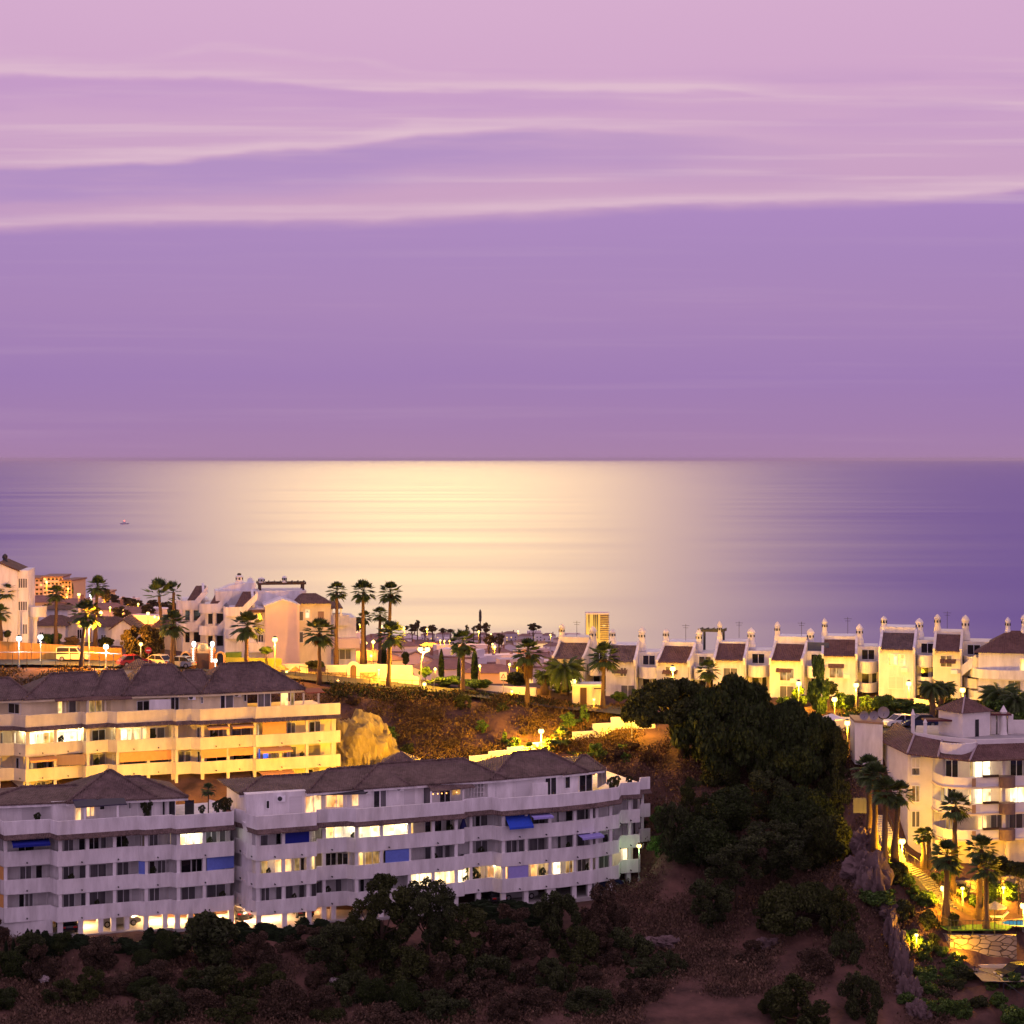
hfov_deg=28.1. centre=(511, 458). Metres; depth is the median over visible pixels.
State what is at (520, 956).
shrub
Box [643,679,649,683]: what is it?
window
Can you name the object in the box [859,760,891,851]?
palm tree
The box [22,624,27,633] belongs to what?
window
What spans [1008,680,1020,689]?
window
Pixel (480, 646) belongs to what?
town house
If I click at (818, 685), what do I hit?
slender tree
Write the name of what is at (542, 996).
shrub
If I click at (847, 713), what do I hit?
shrub
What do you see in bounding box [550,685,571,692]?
shrub
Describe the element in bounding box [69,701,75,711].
window
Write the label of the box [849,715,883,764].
utility house
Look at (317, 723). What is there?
window
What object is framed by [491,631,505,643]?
town house
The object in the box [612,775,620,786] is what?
potted plant
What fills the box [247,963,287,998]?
shrub
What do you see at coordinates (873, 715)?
satellite dish
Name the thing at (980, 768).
window
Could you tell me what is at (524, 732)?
shrub
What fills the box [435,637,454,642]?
town house
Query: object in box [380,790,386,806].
window
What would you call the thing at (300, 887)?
window
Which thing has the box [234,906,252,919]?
parked car
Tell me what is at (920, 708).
shrub
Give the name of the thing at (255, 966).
shrub
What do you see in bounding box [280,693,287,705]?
window
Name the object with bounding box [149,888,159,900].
window
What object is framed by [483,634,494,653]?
distant tree
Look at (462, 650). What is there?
palm tree
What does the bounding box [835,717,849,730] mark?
car park wall
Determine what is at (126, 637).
broadleaf tree
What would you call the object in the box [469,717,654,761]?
stepped wall
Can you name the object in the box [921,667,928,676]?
window
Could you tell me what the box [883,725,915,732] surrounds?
car park
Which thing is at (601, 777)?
window
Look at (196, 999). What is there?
shrub
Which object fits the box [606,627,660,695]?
townhouse
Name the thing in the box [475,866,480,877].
window
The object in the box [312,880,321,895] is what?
window
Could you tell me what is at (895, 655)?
window
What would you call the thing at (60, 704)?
window
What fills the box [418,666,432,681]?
shrub
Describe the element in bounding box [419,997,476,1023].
shrub
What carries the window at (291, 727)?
in the apartment building at (114, 719)
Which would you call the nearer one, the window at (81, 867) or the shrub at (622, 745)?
the window at (81, 867)
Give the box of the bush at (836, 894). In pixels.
[818,884,859,941]
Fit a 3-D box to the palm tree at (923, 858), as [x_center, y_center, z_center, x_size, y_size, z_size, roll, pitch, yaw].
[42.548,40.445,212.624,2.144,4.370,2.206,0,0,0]
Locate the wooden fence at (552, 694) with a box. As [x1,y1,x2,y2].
[537,688,571,700]
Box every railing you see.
[937,914,1023,935]
[974,965,1022,995]
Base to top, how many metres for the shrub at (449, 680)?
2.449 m
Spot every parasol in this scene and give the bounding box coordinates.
[275,665,288,672]
[290,666,300,674]
[460,819,466,828]
[823,714,844,720]
[989,901,1006,919]
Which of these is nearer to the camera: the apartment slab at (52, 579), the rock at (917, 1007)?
the rock at (917, 1007)
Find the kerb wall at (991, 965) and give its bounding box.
[978,964,1006,967]
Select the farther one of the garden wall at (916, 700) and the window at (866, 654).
the window at (866, 654)
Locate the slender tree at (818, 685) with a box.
[807,654,829,714]
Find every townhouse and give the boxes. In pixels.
[552,622,607,692]
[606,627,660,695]
[656,625,726,686]
[713,621,771,692]
[769,621,828,697]
[821,618,877,695]
[878,616,933,698]
[932,614,990,698]
[962,614,1023,700]
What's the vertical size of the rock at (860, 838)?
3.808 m
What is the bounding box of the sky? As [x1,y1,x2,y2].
[0,0,1023,460]
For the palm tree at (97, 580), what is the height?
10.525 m
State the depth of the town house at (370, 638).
843.91 m
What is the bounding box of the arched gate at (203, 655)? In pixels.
[180,641,224,668]
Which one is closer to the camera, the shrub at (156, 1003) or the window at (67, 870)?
the shrub at (156, 1003)
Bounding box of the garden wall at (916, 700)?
[914,698,937,706]
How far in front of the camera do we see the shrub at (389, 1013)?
187.55 m
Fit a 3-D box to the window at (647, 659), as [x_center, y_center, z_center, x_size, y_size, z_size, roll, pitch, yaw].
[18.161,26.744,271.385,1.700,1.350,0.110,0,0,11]
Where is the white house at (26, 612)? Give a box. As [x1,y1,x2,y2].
[0,554,46,649]
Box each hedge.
[24,928,33,959]
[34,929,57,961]
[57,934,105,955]
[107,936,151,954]
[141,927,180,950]
[225,652,241,661]
[229,921,301,946]
[294,917,343,936]
[467,899,553,926]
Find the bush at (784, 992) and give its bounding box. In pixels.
[771,972,830,1023]
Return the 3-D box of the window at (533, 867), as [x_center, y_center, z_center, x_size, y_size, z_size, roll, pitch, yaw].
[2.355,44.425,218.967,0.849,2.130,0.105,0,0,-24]
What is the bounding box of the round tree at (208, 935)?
[173,909,240,967]
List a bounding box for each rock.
[646,935,679,948]
[753,937,783,949]
[839,849,872,885]
[849,826,880,854]
[852,849,893,911]
[878,900,901,918]
[883,911,899,945]
[888,927,909,963]
[892,943,913,982]
[894,975,922,998]
[905,997,933,1020]
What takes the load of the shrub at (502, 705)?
on the hillside
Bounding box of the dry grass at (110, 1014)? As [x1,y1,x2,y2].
[0,710,966,1023]
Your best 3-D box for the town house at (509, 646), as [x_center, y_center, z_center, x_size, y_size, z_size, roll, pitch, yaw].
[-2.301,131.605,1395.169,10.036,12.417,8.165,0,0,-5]
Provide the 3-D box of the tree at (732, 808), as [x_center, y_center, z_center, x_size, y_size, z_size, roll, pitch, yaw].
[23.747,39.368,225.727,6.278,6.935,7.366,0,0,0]
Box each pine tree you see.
[305,923,364,976]
[348,873,421,969]
[400,876,461,955]
[433,903,487,971]
[479,903,543,952]
[620,677,706,758]
[666,672,791,782]
[672,815,738,870]
[678,776,709,819]
[698,750,741,787]
[704,844,763,909]
[737,819,813,886]
[742,698,848,787]
[752,881,851,936]
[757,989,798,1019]
[797,806,852,871]
[814,725,850,795]
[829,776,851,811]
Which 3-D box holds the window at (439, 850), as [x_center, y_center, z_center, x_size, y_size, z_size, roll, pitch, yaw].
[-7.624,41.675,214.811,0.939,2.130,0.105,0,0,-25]
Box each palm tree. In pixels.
[0,584,18,599]
[0,603,11,640]
[46,585,68,644]
[68,599,103,668]
[86,575,108,646]
[140,576,176,653]
[158,609,189,664]
[164,580,180,655]
[229,610,264,661]
[301,617,336,684]
[325,581,347,664]
[350,579,376,663]
[356,610,371,663]
[370,607,387,663]
[375,620,406,686]
[376,581,403,664]
[447,629,477,692]
[511,638,547,706]
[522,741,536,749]
[533,669,550,694]
[541,656,587,694]
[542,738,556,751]
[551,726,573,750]
[587,641,623,712]
[696,659,720,686]
[850,753,887,829]
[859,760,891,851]
[868,775,904,862]
[888,779,915,862]
[912,827,930,869]
[917,679,947,717]
[923,826,934,869]
[928,839,965,925]
[935,680,957,717]
[937,790,974,855]
[943,855,963,893]
[963,833,998,919]
[964,851,1004,933]
[977,682,1023,705]
[996,688,1023,713]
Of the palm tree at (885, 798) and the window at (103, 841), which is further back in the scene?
the palm tree at (885, 798)
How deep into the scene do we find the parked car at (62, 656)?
267.73 m
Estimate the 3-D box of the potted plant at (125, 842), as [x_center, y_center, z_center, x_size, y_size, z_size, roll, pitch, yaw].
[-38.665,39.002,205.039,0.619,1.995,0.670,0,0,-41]
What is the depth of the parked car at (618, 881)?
224.29 m
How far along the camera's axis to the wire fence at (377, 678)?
263.01 m
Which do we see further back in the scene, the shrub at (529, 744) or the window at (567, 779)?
the shrub at (529, 744)
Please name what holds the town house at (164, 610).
on the hillside
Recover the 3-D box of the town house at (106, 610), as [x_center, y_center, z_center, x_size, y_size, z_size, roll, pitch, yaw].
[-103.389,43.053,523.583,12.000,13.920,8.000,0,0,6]
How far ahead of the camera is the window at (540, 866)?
219.28 m
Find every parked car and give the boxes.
[55,921,77,931]
[56,646,90,660]
[96,916,140,927]
[116,654,151,665]
[147,654,169,663]
[174,655,196,667]
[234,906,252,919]
[294,911,313,917]
[481,891,506,903]
[506,890,537,899]
[585,879,623,887]
[883,713,910,726]
[901,713,937,727]
[993,961,1023,977]
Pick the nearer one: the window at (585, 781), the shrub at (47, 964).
the shrub at (47, 964)
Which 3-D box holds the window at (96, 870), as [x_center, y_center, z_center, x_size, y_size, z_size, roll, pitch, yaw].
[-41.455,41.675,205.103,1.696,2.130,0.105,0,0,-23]
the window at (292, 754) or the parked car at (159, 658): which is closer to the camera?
the window at (292, 754)
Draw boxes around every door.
[351,665,355,677]
[580,688,586,704]
[975,719,978,736]
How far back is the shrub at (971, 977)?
201.10 m
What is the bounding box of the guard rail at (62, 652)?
[0,652,120,667]
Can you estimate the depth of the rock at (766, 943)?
206.48 m
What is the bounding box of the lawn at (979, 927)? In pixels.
[940,922,1011,930]
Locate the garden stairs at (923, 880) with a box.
[903,852,962,911]
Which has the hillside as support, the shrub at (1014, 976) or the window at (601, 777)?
the shrub at (1014, 976)
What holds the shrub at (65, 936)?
on the hillside
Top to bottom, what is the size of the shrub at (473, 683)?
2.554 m
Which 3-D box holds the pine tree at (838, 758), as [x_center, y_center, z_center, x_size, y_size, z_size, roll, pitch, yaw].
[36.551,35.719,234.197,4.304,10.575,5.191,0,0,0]
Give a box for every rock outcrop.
[336,708,399,766]
[361,723,398,764]
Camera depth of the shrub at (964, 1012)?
194.44 m
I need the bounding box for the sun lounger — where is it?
[989,911,1008,919]
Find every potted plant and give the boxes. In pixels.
[33,812,40,819]
[58,735,63,741]
[94,757,99,764]
[122,838,128,846]
[140,800,152,815]
[150,866,156,873]
[198,805,205,813]
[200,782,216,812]
[206,836,212,842]
[212,800,220,812]
[218,797,229,811]
[224,798,232,811]
[465,867,478,872]
[473,871,480,878]
[539,867,545,874]
[606,776,616,787]
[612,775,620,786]
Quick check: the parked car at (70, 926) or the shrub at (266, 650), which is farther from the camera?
the shrub at (266, 650)
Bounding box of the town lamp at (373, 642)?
[371,640,374,663]
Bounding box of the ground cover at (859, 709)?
[317,679,1019,738]
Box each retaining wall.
[943,933,949,945]
[950,934,1016,959]
[956,875,1023,892]
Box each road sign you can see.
[145,647,151,662]
[500,672,506,693]
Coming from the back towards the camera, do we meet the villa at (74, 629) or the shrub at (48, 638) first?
the villa at (74, 629)
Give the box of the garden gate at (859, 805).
[853,798,866,812]
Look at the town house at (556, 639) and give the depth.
1581.42 m
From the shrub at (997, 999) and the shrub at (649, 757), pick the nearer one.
the shrub at (997, 999)
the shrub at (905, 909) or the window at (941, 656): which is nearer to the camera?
the shrub at (905, 909)
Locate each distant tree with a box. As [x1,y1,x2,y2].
[101,588,110,602]
[106,594,118,602]
[111,606,130,617]
[117,597,133,605]
[127,599,143,605]
[141,604,155,613]
[147,599,157,606]
[161,602,170,606]
[167,603,177,611]
[356,617,366,633]
[404,624,419,638]
[414,620,419,639]
[419,626,428,639]
[428,625,437,640]
[438,628,446,639]
[445,629,454,641]
[474,623,481,643]
[482,622,490,641]
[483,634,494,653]
[493,633,504,652]
[511,657,523,673]
[527,623,541,638]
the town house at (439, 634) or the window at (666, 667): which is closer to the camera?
the window at (666, 667)
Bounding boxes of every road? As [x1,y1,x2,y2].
[0,659,621,713]
[972,968,1023,981]
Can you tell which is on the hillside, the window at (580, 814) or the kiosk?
the kiosk
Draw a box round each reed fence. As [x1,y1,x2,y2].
[0,641,30,658]
[32,643,121,660]
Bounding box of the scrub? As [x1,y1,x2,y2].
[0,662,641,765]
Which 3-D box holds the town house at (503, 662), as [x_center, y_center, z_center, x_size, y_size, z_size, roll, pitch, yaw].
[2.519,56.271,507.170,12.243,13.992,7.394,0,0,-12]
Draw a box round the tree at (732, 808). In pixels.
[700,783,755,833]
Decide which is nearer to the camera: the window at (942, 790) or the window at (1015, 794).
the window at (942, 790)
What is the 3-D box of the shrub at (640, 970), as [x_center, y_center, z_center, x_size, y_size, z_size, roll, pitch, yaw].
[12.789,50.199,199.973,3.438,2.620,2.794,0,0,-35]
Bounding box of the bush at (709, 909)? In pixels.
[688,878,735,929]
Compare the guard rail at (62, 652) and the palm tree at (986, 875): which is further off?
the guard rail at (62, 652)
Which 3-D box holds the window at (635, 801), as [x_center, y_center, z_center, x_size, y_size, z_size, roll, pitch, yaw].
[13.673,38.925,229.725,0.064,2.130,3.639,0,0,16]
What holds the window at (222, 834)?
in the apartment building at (81, 829)
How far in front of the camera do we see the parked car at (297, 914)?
209.21 m
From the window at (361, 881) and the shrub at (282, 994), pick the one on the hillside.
the shrub at (282, 994)
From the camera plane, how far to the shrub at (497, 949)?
201.84 m
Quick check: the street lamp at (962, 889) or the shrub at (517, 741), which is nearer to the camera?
the street lamp at (962, 889)
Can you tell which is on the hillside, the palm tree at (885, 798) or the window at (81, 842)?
the palm tree at (885, 798)
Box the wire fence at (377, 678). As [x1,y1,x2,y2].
[327,673,439,681]
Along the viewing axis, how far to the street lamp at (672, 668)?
248.30 m
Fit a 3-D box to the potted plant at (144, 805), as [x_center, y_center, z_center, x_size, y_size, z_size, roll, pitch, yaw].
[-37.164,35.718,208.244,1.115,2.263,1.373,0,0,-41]
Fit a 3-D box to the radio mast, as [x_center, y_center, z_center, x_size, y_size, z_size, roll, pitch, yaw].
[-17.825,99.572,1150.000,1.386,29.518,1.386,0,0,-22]
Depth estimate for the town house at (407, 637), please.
1339.05 m
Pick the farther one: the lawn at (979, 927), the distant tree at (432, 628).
the distant tree at (432, 628)
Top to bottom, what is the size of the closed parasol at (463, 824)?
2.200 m
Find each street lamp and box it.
[16,635,21,667]
[38,633,42,660]
[88,625,91,667]
[103,643,108,668]
[272,636,277,668]
[418,646,429,687]
[538,727,543,748]
[637,843,640,880]
[670,665,675,677]
[796,680,801,701]
[832,696,836,714]
[844,719,849,746]
[853,681,858,709]
[899,837,905,861]
[906,680,911,699]
[960,686,964,696]
[961,886,963,904]
[1020,901,1023,931]
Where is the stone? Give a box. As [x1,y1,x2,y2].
[38,975,48,982]
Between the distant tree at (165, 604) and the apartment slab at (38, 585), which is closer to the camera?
the distant tree at (165, 604)
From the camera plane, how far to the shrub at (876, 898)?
207.40 m
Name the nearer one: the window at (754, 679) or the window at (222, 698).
the window at (222, 698)
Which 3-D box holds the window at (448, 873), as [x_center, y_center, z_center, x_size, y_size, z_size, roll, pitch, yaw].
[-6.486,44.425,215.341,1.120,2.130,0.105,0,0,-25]
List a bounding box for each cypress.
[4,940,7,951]
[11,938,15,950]
[381,642,386,663]
[438,648,444,676]
[457,658,460,686]
[471,648,478,678]
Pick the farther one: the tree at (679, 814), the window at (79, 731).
the window at (79, 731)
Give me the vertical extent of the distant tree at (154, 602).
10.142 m
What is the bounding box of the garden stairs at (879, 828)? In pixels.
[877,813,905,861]
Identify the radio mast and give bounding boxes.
[479,609,481,643]
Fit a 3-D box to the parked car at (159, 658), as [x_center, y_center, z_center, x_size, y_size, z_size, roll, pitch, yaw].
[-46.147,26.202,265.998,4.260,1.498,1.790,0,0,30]
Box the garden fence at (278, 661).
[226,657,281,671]
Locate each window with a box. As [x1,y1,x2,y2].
[8,703,20,713]
[16,757,18,767]
[18,578,26,587]
[18,601,26,610]
[18,894,24,906]
[19,865,31,878]
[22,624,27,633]
[25,893,32,905]
[29,760,33,768]
[30,732,42,743]
[35,865,42,877]
[36,762,46,767]
[36,781,45,784]
[43,732,52,742]
[57,730,76,741]
[58,702,62,712]
[63,840,73,850]
[63,866,73,878]
[63,893,74,906]
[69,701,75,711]
[75,807,80,819]
[77,629,81,638]
[78,730,80,739]
[78,839,84,849]
[79,865,84,877]
[80,893,84,905]
[86,807,94,816]
[89,700,101,711]
[89,838,98,848]
[89,891,105,904]
[90,863,106,876]
[92,729,105,740]
[92,753,105,764]
[100,837,106,847]
[116,836,126,846]
[117,861,128,874]
[117,889,129,901]
[121,729,126,739]
[123,760,168,763]
[127,729,131,739]
[134,728,140,738]
[137,700,148,710]
[142,728,146,738]
[149,835,157,845]
[149,861,154,873]
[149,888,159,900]
[150,727,155,737]
[157,727,164,737]
[157,860,165,872]
[162,801,175,814]
[170,697,178,709]
[178,751,183,761]
[180,834,184,844]
[181,858,201,872]
[181,886,195,899]
[185,751,190,761]
[186,833,192,843]
[190,859,196,871]
[194,833,201,843]
[197,727,199,736]
[197,751,199,761]
[206,757,225,760]
[206,832,216,842]
[206,884,225,897]
[214,730,222,735]
[219,831,225,841]
[220,696,224,707]
[225,695,233,707]
[231,726,250,735]
[233,755,250,759]
[255,613,262,619]
[255,634,263,641]
[257,694,270,706]
[258,748,260,758]
[260,835,267,845]
[261,860,267,872]
[261,888,269,900]
[266,800,269,808]
[270,753,278,757]
[274,859,280,871]
[275,834,280,843]
[275,887,280,898]
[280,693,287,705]
[283,752,289,756]
[285,858,291,870]
[285,885,293,898]
[287,722,295,732]
[290,693,294,704]
[290,746,296,756]
[294,858,299,870]
[298,885,303,896]
[300,611,303,620]
[300,632,303,642]
[300,857,303,869]
[305,610,309,617]
[305,795,321,812]
[309,721,314,731]
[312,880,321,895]
[314,828,321,840]
[315,721,320,731]
[326,795,346,807]
[326,827,333,837]
[326,852,336,864]
[333,649,350,659]
[334,827,341,836]
[335,879,341,890]
[337,852,347,864]
[351,794,358,806]
[359,826,378,837]
[359,852,363,864]
[359,879,364,891]
[365,851,378,863]
[373,791,379,806]
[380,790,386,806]
[383,824,404,835]
[411,823,413,832]
[411,874,418,882]
[420,873,430,885]
[423,787,430,803]
[424,822,430,831]
[424,846,430,858]
[435,821,441,830]
[435,845,443,857]
[435,872,444,882]
[439,790,450,801]
[444,845,450,856]
[445,820,450,829]
[445,871,450,882]
[451,789,460,795]
[458,868,466,881]
[475,816,479,825]
[475,840,487,852]
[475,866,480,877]
[480,815,487,825]
[487,866,493,877]
[505,867,507,878]
[506,840,516,852]
[518,839,523,851]
[528,837,543,850]
[530,864,537,875]
[531,817,543,823]
[538,863,543,875]
[545,778,556,794]
[553,862,560,873]
[556,812,558,821]
[557,836,560,847]
[565,777,570,788]
[565,811,571,820]
[565,861,571,872]
[566,835,572,846]
[576,809,584,819]
[577,833,584,845]
[577,859,585,870]
[579,774,592,791]
[585,809,587,818]
[593,652,603,660]
[593,676,600,681]
[597,769,605,787]
[598,855,608,868]
[602,833,607,842]
[620,667,626,676]
[621,685,633,695]
[622,823,635,834]
[622,848,626,859]
[633,799,637,808]
[643,655,654,664]
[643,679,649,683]
[665,666,675,676]
[699,656,710,663]
[723,668,737,675]
[752,653,764,663]
[752,677,758,682]
[762,677,766,685]
[779,668,793,680]
[779,685,793,697]
[829,668,842,677]
[861,649,874,659]
[861,673,868,682]
[872,673,876,682]
[888,654,905,665]
[888,676,903,688]
[894,654,897,664]
[911,758,919,774]
[911,767,919,775]
[911,785,919,802]
[911,811,919,827]
[921,643,932,653]
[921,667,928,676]
[934,812,939,826]
[940,655,951,666]
[940,787,944,801]
[945,759,958,776]
[945,817,952,829]
[947,788,956,802]
[967,644,980,654]
[969,762,972,776]
[969,789,971,802]
[974,761,990,776]
[974,789,990,803]
[977,815,986,829]
[990,815,1001,827]
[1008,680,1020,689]
[1008,814,1022,827]
[1009,760,1022,775]
[1009,787,1023,801]
[1019,658,1023,670]
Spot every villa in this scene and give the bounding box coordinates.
[37,615,71,641]
[39,604,77,620]
[66,612,104,641]
[92,616,122,641]
[109,614,143,645]
[151,617,181,650]
[176,573,359,665]
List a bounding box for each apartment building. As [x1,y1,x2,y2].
[0,661,341,787]
[0,769,245,937]
[217,749,651,927]
[883,695,1023,862]
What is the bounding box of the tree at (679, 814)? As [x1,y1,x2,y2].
[653,801,692,861]
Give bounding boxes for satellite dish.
[859,711,868,719]
[869,711,878,719]
[878,706,889,717]
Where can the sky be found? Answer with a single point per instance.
(231, 230)
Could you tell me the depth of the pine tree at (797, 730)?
234.21 m
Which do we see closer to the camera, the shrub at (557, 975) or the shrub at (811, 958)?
the shrub at (557, 975)
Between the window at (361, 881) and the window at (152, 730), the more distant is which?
the window at (152, 730)
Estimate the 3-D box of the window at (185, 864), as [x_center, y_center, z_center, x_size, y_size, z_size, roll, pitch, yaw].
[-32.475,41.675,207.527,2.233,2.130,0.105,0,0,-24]
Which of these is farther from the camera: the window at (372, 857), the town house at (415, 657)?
the town house at (415, 657)
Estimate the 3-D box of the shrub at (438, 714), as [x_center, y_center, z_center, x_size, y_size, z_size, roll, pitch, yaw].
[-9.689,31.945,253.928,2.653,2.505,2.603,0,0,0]
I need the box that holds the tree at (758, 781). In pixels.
[748,770,794,824]
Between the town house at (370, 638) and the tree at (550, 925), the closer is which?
the tree at (550, 925)
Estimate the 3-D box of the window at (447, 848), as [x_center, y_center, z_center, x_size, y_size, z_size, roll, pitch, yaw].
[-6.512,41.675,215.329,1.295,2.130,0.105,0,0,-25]
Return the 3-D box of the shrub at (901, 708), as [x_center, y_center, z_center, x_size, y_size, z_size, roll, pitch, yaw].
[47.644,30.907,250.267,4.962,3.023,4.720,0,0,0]
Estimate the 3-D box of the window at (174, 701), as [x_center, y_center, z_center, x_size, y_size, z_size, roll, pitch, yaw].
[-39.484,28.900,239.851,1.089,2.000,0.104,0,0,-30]
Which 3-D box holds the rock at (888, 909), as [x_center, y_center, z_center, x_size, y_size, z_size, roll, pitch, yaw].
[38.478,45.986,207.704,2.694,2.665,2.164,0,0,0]
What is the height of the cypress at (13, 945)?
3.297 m
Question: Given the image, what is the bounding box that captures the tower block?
[585,612,609,645]
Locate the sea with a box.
[0,461,1023,663]
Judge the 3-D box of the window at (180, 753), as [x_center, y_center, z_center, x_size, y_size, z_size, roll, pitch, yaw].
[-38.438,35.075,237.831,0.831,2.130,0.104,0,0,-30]
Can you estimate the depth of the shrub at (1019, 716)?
241.87 m
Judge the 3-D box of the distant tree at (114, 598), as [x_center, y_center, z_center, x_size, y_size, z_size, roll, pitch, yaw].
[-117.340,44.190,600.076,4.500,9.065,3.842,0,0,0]
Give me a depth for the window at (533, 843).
219.06 m
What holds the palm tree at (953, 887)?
on the hillside
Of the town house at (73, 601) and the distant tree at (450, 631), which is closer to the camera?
the town house at (73, 601)
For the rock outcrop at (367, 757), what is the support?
on the hillside
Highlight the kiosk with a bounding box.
[571,682,600,704]
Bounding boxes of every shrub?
[0,919,9,939]
[0,949,31,980]
[0,986,18,1009]
[3,630,11,641]
[14,931,45,959]
[22,944,59,983]
[40,978,80,1008]
[41,633,61,643]
[45,986,88,1003]
[48,931,72,954]
[64,635,79,644]
[74,966,105,1006]
[78,934,121,970]
[92,979,120,998]
[98,637,114,646]
[99,973,137,996]
[126,976,159,999]
[131,949,161,967]
[134,958,174,986]
[134,983,185,1023]
[153,930,186,960]
[156,998,196,1020]
[176,966,202,994]
[177,988,221,1013]
[186,963,237,996]
[202,947,239,968]
[202,999,246,1022]
[211,965,256,1005]
[220,996,258,1023]
[240,931,284,968]
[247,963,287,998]
[249,961,279,981]
[259,646,273,664]
[259,1003,309,1021]
[260,978,309,1018]
[280,925,329,955]
[304,961,331,990]
[305,660,324,673]
[308,985,337,1011]
[309,1006,345,1022]
[324,969,368,1007]
[325,942,367,985]
[333,916,373,957]
[345,695,360,705]
[355,977,389,1005]
[361,1000,414,1023]
[378,945,429,991]
[385,979,423,1015]
[386,927,401,954]
[388,726,399,738]
[394,700,406,713]
[394,943,436,982]
[400,743,414,754]
[401,651,408,664]
[416,952,484,1004]
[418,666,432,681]
[419,988,455,1014]
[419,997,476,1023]
[424,706,443,719]
[426,675,460,685]
[442,737,460,747]
[444,966,470,997]
[454,694,471,709]
[464,953,517,989]
[465,678,492,688]
[474,923,522,958]
[475,720,488,732]
[487,996,520,1023]
[494,990,542,1023]
[496,702,509,711]
[500,731,507,746]
[501,671,525,685]
[507,737,520,746]
[508,927,535,959]
[513,940,565,988]
[516,986,559,1011]
[518,728,528,736]
[535,957,576,994]
[543,711,553,717]
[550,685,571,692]
[554,925,599,973]
[559,712,579,727]
[563,997,601,1018]
[567,750,588,755]
[567,986,615,1014]
[574,916,607,959]
[579,704,589,727]
[587,742,607,760]
[606,748,623,761]
[608,927,655,964]
[610,691,627,701]
[616,743,628,749]
[617,978,642,1006]
[621,751,630,762]
[625,957,660,979]
[627,741,639,751]
[637,978,666,1003]
[639,749,658,765]
[646,833,662,857]
[647,950,688,978]
[649,805,665,833]
[734,939,770,964]
[775,696,789,702]
[790,686,807,704]
[796,947,835,975]
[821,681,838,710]
[828,929,865,969]
[830,692,844,707]
[836,970,884,1023]
[840,694,855,710]
[844,711,853,716]
[858,888,895,906]
[859,695,871,708]
[867,699,878,710]
[869,694,895,709]
[888,698,914,715]
[890,860,908,884]
[894,898,914,922]
[896,991,917,1004]
[900,872,915,887]
[904,928,917,942]
[906,702,936,713]
[906,885,919,898]
[911,890,938,906]
[913,936,927,946]
[913,965,942,982]
[915,975,927,984]
[916,944,932,964]
[918,909,940,930]
[919,998,938,1010]
[920,982,939,993]
[927,933,940,945]
[930,872,943,881]
[932,989,949,997]
[934,945,948,957]
[935,698,985,706]
[937,978,949,988]
[938,997,957,1016]
[939,966,956,979]
[942,952,967,967]
[948,912,959,925]
[948,978,967,989]
[951,965,975,979]
[954,884,969,897]
[954,998,972,1019]
[963,968,977,979]
[968,894,975,905]
[969,995,990,1007]
[972,897,1001,910]
[982,882,1005,898]
[984,699,1015,719]
[984,981,998,990]
[989,991,1008,1008]
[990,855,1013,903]
[999,1004,1023,1023]
[1002,881,1020,900]
[1002,972,1023,989]
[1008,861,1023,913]
[1013,712,1023,719]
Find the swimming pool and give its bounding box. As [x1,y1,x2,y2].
[996,921,1023,927]
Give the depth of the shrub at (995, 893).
212.99 m
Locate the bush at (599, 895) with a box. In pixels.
[579,879,630,937]
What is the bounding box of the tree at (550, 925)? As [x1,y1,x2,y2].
[531,890,582,948]
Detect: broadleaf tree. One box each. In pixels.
[120,625,146,654]
[131,624,164,658]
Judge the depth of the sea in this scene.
3875.88 m
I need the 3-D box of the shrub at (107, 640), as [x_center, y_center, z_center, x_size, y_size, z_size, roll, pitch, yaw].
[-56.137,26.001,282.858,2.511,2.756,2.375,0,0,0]
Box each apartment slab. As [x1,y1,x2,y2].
[35,575,43,594]
[41,574,70,594]
[59,577,86,598]
[98,589,116,597]
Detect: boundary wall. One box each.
[282,663,307,672]
[308,661,376,679]
[377,664,386,680]
[391,665,412,681]
[398,675,418,684]
[479,685,536,695]
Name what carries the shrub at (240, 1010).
on the hillside
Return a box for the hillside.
[0,621,1023,1023]
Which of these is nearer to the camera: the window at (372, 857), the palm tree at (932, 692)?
the window at (372, 857)
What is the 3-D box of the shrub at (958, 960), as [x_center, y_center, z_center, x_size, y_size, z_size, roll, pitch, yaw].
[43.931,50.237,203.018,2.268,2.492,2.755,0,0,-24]
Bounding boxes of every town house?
[35,592,65,620]
[47,595,83,611]
[82,599,128,617]
[90,597,122,603]
[126,603,155,616]
[132,614,180,635]
[151,607,181,614]
[356,650,403,664]
[360,634,375,640]
[366,632,386,638]
[366,639,386,649]
[392,646,403,656]
[395,634,411,639]
[400,648,438,664]
[402,639,420,652]
[413,658,470,679]
[415,638,429,644]
[420,632,434,639]
[421,641,437,651]
[428,639,446,643]
[433,644,460,650]
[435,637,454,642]
[436,632,451,637]
[439,647,486,664]
[465,660,516,683]
[466,643,495,648]
[467,635,488,643]
[474,632,487,636]
[484,645,510,653]
[484,653,500,663]
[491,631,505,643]
[496,657,546,682]
[498,653,515,657]
[503,630,517,640]
[503,642,515,650]
[513,638,527,650]
[517,632,532,639]
[525,647,551,654]
[527,630,541,640]
[534,639,547,647]
[537,651,551,658]
[542,632,555,641]
[542,642,556,651]
[553,637,558,642]

